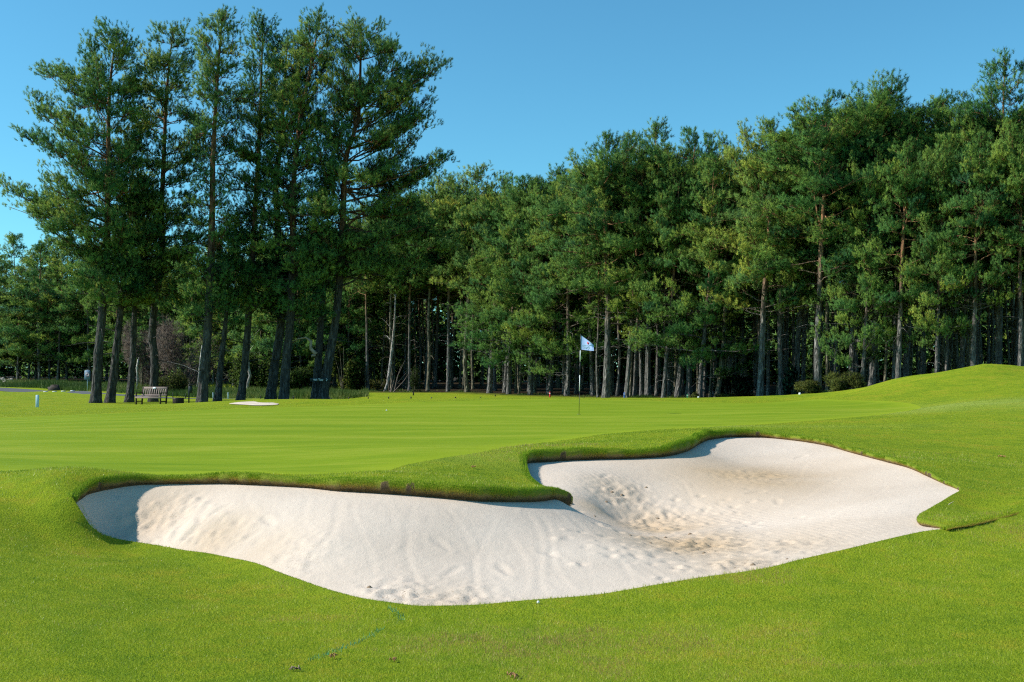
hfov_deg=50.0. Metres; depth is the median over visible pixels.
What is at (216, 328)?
pine tree
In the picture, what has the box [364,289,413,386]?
pine tree
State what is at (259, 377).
leafy bush
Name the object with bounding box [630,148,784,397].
pine tree
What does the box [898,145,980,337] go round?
pine tree
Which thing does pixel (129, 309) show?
pine tree
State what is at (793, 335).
pine tree
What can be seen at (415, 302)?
pine tree
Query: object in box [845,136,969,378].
pine tree
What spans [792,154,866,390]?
pine tree
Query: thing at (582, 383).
pine tree
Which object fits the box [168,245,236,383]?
pine tree
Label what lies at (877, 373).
pine tree
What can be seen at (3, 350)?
pine tree
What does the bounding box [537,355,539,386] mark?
pine tree
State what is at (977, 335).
pine tree
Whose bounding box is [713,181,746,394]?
pine tree
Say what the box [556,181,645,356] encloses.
pine tree
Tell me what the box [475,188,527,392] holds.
pine tree
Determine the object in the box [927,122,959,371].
pine tree
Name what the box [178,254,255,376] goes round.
pine tree
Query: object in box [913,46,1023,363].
pine tree
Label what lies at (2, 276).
pine tree
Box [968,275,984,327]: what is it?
pine tree
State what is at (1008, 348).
pine tree
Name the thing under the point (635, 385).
pine tree
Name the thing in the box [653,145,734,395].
pine tree
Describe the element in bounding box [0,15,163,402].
pine tree
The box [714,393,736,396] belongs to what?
bush
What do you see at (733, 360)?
pine tree
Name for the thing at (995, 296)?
pine tree
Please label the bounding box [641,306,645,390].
pine tree
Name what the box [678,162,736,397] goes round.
pine tree
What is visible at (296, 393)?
verge grass
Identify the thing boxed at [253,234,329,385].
pine tree
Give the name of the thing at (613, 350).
pine tree
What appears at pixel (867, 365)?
pine tree
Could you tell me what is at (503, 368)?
pine tree
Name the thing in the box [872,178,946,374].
pine tree
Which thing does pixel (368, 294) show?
pine tree
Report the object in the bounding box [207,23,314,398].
pine tree
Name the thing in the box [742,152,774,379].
pine tree
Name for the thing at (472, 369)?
pine tree
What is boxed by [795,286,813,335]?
pine tree
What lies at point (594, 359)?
pine tree
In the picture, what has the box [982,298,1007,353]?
pine tree
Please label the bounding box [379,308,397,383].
pine tree
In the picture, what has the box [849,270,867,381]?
pine tree
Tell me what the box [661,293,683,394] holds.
pine tree
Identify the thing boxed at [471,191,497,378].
pine tree
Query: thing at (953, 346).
pine tree
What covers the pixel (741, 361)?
pine tree
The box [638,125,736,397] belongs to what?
pine tree
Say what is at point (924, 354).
pine tree
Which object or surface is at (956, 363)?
pine tree
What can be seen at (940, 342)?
pine tree
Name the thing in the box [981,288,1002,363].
pine tree
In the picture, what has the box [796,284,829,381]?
pine tree
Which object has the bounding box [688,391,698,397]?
bush
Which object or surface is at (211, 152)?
pine tree
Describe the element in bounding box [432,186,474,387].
pine tree
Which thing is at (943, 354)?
pine tree
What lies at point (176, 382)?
gorse bush
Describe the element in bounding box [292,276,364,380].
pine tree
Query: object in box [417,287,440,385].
pine tree
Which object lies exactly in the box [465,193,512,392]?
pine tree
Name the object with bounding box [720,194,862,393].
pine tree
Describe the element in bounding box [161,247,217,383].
pine tree
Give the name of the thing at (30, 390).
cart path
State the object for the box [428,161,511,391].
pine tree
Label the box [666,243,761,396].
pine tree
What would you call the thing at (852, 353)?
pine tree
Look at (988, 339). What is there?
pine tree
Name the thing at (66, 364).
pine tree
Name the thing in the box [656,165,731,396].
pine tree
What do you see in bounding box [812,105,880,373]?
pine tree
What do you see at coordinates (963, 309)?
pine tree
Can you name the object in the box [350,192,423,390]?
pine tree
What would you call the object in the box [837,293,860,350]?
pine tree
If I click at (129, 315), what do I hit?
pine tree
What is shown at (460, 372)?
pine tree
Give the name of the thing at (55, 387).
rock
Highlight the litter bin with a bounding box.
[173,397,183,403]
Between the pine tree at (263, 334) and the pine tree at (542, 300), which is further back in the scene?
the pine tree at (263, 334)
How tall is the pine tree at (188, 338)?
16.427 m
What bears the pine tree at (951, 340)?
on the ground at (62, 402)
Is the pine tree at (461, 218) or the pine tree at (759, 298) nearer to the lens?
the pine tree at (759, 298)
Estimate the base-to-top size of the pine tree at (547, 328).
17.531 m
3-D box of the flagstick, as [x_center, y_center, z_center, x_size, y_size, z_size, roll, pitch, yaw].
[2.000,0.914,29.501,0.444,2.210,0.064,-1,-2,27]
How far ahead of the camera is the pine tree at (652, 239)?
74.49 m
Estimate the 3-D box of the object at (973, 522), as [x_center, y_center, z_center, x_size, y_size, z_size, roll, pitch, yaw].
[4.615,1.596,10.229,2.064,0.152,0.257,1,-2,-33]
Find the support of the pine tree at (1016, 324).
on the ground at (62, 402)
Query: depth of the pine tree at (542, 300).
85.75 m
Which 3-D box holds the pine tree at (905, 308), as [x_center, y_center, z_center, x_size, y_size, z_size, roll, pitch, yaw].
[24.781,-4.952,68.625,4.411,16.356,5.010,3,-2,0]
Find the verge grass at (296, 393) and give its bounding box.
[0,377,849,398]
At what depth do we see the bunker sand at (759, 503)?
10.21 m
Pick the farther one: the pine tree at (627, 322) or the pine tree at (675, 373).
the pine tree at (627, 322)
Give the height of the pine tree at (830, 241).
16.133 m
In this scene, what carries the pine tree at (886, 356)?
on the ground at (62, 402)
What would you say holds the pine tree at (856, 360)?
on the ground at (62, 402)
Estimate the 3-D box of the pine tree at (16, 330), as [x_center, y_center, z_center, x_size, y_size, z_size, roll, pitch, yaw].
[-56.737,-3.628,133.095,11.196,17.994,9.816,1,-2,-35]
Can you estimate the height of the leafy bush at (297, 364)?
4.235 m
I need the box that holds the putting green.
[0,399,920,474]
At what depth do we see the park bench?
61.22 m
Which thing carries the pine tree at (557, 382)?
on the ground at (62, 402)
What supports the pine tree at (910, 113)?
on the ground at (62, 402)
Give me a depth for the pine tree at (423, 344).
116.42 m
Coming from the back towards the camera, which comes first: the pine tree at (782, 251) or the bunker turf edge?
the pine tree at (782, 251)
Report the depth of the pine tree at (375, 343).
123.84 m
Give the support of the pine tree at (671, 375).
on the ground at (62, 402)
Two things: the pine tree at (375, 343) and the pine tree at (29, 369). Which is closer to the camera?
the pine tree at (375, 343)
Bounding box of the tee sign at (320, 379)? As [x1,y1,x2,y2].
[310,378,330,380]
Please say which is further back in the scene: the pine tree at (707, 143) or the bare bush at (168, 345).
the bare bush at (168, 345)
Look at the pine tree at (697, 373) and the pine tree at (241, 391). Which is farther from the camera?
the pine tree at (697, 373)
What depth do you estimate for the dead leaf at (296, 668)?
6.11 m
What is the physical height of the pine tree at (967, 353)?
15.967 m
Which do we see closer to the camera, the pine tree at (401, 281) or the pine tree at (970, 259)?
the pine tree at (970, 259)
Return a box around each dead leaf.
[289,665,300,669]
[507,671,518,678]
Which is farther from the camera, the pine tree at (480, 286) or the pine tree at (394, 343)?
the pine tree at (394, 343)
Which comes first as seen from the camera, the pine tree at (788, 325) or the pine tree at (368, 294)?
the pine tree at (788, 325)
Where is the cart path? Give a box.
[0,388,195,398]
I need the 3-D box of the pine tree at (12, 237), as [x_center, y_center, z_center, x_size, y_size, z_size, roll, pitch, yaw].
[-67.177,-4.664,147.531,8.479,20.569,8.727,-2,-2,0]
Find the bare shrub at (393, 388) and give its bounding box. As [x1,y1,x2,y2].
[385,359,407,391]
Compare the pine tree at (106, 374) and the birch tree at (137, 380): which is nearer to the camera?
the birch tree at (137, 380)
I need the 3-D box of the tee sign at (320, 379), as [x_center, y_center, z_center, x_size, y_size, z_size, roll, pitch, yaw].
[-11.338,2.295,65.103,1.220,0.210,0.353,0,-2,0]
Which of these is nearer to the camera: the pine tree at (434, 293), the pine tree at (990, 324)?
the pine tree at (990, 324)
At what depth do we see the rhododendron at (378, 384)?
103.89 m
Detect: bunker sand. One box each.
[76,437,958,605]
[229,401,277,404]
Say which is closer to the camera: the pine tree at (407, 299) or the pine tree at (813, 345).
the pine tree at (813, 345)
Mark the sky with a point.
(528, 83)
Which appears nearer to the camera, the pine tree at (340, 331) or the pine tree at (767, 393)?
the pine tree at (767, 393)
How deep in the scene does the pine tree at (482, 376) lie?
124.23 m
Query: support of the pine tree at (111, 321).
on the ground at (62, 402)
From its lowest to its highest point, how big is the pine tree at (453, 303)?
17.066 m
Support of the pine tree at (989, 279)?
on the ground at (62, 402)
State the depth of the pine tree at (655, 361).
92.70 m
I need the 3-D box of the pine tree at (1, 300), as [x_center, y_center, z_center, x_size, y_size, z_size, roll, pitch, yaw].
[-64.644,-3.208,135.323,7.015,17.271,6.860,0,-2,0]
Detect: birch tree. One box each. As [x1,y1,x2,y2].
[136,358,138,388]
[172,346,201,387]
[246,329,259,388]
[383,294,398,390]
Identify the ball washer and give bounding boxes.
[188,384,192,402]
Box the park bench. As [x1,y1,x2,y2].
[135,387,167,403]
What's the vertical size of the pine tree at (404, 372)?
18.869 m
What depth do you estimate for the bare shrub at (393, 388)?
99.11 m
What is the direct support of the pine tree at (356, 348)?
on the ground at (62, 402)
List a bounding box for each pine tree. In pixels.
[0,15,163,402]
[0,231,41,379]
[0,239,83,379]
[0,244,64,379]
[0,245,11,362]
[0,254,32,358]
[0,257,63,379]
[0,265,42,380]
[0,277,8,357]
[22,234,73,379]
[23,237,92,379]
[29,256,86,380]
[33,234,86,380]
[34,236,121,381]
[58,259,122,380]
[73,239,127,380]
[75,241,122,381]
[75,276,148,379]
[80,167,176,402]
[89,237,147,380]
[91,185,179,401]
[92,17,217,401]
[96,250,179,380]
[113,277,186,364]
[140,245,198,373]
[148,250,218,380]
[155,4,255,401]
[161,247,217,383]
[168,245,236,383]
[175,215,271,401]
[178,247,234,382]
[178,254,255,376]
[197,245,266,385]
[204,7,288,399]
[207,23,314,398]
[210,250,237,382]
[220,255,303,366]
[228,224,271,371]
[228,252,326,358]
[231,246,259,346]
[234,230,323,366]
[235,2,348,398]
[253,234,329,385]
[285,215,365,398]
[289,6,465,398]
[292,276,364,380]
[297,247,377,385]
[306,260,384,368]
[327,217,385,359]
[329,220,418,386]
[332,219,400,385]
[339,198,395,388]
[341,278,382,386]
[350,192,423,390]
[361,263,407,385]
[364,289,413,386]
[368,311,378,380]
[369,190,446,390]
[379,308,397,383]
[382,228,435,387]
[383,177,476,390]
[383,224,407,387]
[384,245,428,388]
[399,241,458,387]
[400,291,439,385]
[402,169,474,391]
[406,296,431,384]
[411,197,434,387]
[417,210,434,345]
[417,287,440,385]
[419,193,441,387]
[427,289,470,387]
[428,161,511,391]
[429,231,463,388]
[430,298,465,352]
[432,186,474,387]
[432,231,457,388]
[433,190,500,390]
[439,290,476,387]
[445,178,481,388]
[446,186,577,393]
[453,171,527,392]
[462,239,501,390]
[462,249,505,388]
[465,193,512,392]
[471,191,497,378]
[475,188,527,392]
[479,175,586,394]
[479,198,516,347]
[479,329,484,384]
[500,162,582,393]
[500,231,527,393]
[502,171,627,395]
[502,177,537,392]
[515,262,548,391]
[517,174,580,393]
[517,345,518,388]
[523,166,603,395]
[526,128,677,397]
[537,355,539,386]
[539,168,581,393]
[544,226,603,394]
[549,264,600,362]
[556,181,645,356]
[556,309,561,387]
[565,186,627,396]
[577,184,620,349]
[580,296,584,389]
[582,161,612,392]
[585,141,684,397]
[594,204,655,394]
[594,299,612,388]
[599,295,612,394]
[600,115,694,395]
[602,260,638,395]
[611,161,722,397]
[611,294,625,390]
[615,192,651,395]
[616,220,643,395]
[623,304,628,387]
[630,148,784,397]
[630,177,694,359]
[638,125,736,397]
[640,175,684,396]
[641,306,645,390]
[651,163,712,395]
[651,319,666,388]
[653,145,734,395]
[653,311,655,391]
[654,162,686,395]
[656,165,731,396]
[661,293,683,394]
[665,298,675,391]
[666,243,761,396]
[672,295,690,394]
[677,150,757,396]
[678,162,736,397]
[692,278,709,392]
[693,156,754,392]
[696,112,829,395]
[712,182,774,376]
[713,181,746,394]
[717,291,776,395]
[717,309,751,371]
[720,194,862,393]
[722,127,827,394]
[726,189,791,380]
[727,148,792,395]
[734,258,814,394]
[734,290,757,374]
[738,88,904,385]
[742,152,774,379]
[742,315,756,394]
[745,164,795,351]
[753,254,825,365]
[754,139,791,394]
[759,113,860,392]
[770,307,795,334]
[772,295,810,351]
[779,174,850,338]
[786,93,927,388]
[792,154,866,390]
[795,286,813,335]
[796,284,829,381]
[799,67,945,385]
[802,143,930,379]
[808,280,843,389]
[808,282,823,373]
[811,101,849,375]
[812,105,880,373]
[822,126,840,387]
[828,194,862,372]
[829,112,965,378]
[829,124,846,372]
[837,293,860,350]
[841,140,921,381]
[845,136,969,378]
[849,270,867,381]
[849,272,892,383]
[855,118,940,330]
[864,87,992,376]
[864,270,884,385]
[868,293,871,379]
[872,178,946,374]
[881,272,894,341]
[884,128,1006,370]
[893,138,986,372]
[893,251,918,351]
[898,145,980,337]
[904,305,918,374]
[905,273,919,375]
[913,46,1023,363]
[917,307,935,373]
[924,100,1017,368]
[925,128,1023,365]
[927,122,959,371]
[928,123,961,371]
[934,294,969,369]
[939,287,959,370]
[944,263,985,366]
[949,129,1014,365]
[950,285,971,368]
[952,284,971,369]
[954,118,1023,365]
[967,264,1006,364]
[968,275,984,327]
[977,221,1012,332]
[977,279,990,364]
[978,271,990,360]
[981,272,992,363]
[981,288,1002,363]
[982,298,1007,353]
[988,121,1023,286]
[990,279,1014,364]
[997,123,1023,365]
[1007,104,1022,364]
[1007,121,1023,365]
[1007,280,1014,364]
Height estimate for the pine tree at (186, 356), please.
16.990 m
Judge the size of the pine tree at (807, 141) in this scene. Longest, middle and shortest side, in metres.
18.281 x 9.860 x 9.398 m
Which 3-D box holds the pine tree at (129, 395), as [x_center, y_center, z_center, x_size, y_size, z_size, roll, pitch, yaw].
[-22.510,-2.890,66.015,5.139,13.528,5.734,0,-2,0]
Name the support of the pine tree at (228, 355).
on the ground at (62, 402)
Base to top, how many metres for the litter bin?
0.400 m
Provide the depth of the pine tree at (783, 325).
97.71 m
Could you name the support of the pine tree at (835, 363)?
on the ground at (62, 402)
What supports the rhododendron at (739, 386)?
on the ground at (62, 402)
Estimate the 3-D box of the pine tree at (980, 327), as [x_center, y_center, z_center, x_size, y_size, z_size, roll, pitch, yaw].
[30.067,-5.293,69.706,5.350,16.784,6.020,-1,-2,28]
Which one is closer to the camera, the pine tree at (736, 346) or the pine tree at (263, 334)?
the pine tree at (736, 346)
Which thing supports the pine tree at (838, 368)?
on the ground at (62, 402)
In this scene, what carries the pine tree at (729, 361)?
on the ground at (62, 402)
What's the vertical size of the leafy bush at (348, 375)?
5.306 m
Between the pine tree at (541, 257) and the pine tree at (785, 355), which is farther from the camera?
the pine tree at (541, 257)
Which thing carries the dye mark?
on the ground at (62, 402)
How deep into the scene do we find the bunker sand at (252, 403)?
44.18 m
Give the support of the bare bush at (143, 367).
on the ground at (62, 402)
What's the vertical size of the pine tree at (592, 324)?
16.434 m
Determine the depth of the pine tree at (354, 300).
112.77 m
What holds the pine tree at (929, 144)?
on the ground at (62, 402)
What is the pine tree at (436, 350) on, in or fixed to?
on the ground at (62, 402)
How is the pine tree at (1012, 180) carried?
on the ground at (62, 402)
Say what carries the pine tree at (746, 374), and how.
on the ground at (62, 402)
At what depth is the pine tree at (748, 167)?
67.78 m
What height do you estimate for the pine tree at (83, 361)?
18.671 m
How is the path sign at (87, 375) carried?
on the ground at (62, 402)
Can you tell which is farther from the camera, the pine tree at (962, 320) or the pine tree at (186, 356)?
the pine tree at (186, 356)
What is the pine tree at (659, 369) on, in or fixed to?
on the ground at (62, 402)
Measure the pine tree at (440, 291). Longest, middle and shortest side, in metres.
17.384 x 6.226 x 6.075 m
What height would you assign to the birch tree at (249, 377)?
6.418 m
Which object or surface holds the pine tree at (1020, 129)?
on the ground at (62, 402)
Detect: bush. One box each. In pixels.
[120,317,166,386]
[146,315,219,386]
[147,370,191,390]
[227,349,281,389]
[267,366,313,388]
[279,350,321,385]
[324,341,365,389]
[409,366,422,391]
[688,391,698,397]
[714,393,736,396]
[780,363,802,394]
[794,379,822,393]
[821,369,868,391]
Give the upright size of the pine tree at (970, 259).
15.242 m
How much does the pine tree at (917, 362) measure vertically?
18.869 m
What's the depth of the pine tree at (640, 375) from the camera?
79.45 m
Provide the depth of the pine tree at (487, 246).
94.29 m
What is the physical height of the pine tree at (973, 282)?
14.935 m
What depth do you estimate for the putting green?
20.45 m
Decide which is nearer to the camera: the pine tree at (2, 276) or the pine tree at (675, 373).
the pine tree at (675, 373)
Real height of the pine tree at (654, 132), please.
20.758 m
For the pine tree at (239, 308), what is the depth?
122.36 m
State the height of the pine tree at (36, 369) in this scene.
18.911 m
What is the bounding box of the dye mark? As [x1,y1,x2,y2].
[308,604,404,659]
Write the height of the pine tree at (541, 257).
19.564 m
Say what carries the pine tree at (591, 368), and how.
on the ground at (62, 402)
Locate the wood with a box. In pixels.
[0,271,1010,384]
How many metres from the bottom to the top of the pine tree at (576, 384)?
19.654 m
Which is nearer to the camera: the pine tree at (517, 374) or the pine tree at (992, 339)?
the pine tree at (992, 339)
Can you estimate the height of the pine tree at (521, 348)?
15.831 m
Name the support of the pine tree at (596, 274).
on the ground at (62, 402)
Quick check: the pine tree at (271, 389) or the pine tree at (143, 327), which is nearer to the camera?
the pine tree at (271, 389)
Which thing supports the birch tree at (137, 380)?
on the ground at (62, 402)
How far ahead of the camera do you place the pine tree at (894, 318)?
64.80 m
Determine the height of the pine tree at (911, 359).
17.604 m
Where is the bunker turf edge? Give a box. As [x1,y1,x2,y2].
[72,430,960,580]
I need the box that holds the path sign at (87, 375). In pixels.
[84,370,89,390]
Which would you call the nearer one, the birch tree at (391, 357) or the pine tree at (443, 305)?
the birch tree at (391, 357)
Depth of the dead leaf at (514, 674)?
6.01 m
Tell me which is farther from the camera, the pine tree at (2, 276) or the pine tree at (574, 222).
the pine tree at (2, 276)
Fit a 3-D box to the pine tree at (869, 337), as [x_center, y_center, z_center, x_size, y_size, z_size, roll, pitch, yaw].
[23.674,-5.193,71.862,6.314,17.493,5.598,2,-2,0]
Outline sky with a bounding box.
[0,0,1023,367]
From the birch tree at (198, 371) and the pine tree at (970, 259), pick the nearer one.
the pine tree at (970, 259)
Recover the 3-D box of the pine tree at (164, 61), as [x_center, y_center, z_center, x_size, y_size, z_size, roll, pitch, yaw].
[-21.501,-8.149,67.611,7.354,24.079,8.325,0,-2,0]
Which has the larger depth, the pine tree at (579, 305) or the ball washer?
the pine tree at (579, 305)
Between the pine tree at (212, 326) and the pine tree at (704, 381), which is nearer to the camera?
the pine tree at (704, 381)
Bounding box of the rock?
[47,384,59,390]
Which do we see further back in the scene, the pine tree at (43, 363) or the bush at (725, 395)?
the pine tree at (43, 363)
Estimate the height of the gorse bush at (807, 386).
1.046 m
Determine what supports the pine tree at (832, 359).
on the ground at (62, 402)
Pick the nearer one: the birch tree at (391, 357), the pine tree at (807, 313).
the pine tree at (807, 313)
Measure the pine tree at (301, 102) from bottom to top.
23.673 m
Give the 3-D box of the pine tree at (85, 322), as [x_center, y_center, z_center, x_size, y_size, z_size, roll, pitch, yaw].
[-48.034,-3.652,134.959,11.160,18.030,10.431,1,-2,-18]
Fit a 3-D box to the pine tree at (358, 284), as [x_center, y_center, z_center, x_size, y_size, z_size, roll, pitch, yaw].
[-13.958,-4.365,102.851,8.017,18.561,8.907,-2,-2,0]
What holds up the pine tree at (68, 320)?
on the ground at (62, 402)
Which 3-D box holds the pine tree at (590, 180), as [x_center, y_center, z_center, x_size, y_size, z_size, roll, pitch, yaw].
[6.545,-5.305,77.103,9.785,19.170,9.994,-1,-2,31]
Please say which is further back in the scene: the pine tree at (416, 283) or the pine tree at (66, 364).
the pine tree at (66, 364)
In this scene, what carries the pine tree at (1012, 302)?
on the ground at (62, 402)
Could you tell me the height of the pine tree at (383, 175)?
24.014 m
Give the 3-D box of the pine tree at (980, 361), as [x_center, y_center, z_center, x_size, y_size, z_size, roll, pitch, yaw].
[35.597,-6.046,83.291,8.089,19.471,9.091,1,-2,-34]
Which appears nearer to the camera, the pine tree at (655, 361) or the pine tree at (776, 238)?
the pine tree at (776, 238)
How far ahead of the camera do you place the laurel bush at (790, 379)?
66.78 m
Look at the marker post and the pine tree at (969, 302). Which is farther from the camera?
the pine tree at (969, 302)
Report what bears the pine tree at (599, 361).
on the ground at (62, 402)
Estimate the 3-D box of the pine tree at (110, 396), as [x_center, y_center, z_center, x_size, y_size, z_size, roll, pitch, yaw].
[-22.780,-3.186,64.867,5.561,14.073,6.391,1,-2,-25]
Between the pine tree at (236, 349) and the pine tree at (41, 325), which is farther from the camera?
the pine tree at (41, 325)
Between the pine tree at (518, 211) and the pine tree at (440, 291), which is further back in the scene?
the pine tree at (440, 291)
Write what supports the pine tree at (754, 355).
on the ground at (62, 402)
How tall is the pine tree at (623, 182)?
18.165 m
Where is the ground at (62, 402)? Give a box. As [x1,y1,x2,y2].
[0,364,1023,681]
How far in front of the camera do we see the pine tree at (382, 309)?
110.87 m
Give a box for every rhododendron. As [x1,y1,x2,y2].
[369,379,389,389]
[711,371,755,396]
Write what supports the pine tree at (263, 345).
on the ground at (62, 402)
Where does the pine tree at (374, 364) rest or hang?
on the ground at (62, 402)
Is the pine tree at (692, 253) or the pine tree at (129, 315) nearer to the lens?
the pine tree at (692, 253)
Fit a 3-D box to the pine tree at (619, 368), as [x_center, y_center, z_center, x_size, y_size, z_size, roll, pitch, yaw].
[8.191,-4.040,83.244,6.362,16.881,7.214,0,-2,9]
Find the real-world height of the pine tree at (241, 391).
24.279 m
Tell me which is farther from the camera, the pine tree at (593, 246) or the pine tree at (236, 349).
the pine tree at (236, 349)
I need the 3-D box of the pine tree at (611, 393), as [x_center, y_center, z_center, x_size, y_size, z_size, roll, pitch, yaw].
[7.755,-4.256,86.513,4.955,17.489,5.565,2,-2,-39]
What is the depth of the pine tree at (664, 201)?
73.71 m
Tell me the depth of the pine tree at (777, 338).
72.51 m
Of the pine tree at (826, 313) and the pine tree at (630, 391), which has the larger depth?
the pine tree at (630, 391)
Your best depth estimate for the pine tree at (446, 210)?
99.34 m
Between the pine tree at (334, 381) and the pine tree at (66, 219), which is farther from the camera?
the pine tree at (334, 381)
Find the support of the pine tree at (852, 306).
on the ground at (62, 402)
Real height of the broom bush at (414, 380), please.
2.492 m
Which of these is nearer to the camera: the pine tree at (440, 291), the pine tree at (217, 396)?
the pine tree at (217, 396)
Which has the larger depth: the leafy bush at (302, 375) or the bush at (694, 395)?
the leafy bush at (302, 375)
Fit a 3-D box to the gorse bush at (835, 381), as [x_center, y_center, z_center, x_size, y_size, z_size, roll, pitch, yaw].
[17.602,2.204,58.091,2.492,1.517,1.819,-1,-2,21]
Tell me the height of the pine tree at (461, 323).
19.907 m
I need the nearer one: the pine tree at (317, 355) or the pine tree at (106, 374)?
the pine tree at (317, 355)
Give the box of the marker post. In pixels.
[36,395,38,406]
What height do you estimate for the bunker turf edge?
0.984 m
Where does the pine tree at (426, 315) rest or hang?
on the ground at (62, 402)
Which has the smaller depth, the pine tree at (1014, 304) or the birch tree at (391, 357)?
the pine tree at (1014, 304)
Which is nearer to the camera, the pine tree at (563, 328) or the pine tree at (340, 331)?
the pine tree at (563, 328)
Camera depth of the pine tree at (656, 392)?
81.48 m
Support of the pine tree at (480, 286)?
on the ground at (62, 402)
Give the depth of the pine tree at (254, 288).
129.07 m
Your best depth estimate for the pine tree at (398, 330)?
116.52 m
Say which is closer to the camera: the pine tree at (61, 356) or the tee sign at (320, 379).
the tee sign at (320, 379)
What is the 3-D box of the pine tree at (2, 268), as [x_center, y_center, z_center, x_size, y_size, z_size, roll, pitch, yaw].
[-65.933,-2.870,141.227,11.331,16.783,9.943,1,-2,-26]
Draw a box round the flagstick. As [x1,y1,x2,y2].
[579,334,593,401]
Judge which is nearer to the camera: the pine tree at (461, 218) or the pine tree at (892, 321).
the pine tree at (892, 321)
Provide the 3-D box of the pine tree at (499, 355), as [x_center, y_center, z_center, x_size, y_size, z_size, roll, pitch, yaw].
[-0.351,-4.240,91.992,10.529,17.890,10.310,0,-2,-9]
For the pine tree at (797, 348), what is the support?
on the ground at (62, 402)
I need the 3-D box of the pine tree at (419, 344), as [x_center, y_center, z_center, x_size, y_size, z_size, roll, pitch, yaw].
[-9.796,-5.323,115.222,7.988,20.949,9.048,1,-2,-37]
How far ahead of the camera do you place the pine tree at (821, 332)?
91.81 m
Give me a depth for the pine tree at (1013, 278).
60.23 m
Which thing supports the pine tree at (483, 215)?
on the ground at (62, 402)
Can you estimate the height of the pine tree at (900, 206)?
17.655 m
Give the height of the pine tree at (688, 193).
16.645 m
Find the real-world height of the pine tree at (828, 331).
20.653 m
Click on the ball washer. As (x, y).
(190, 388)

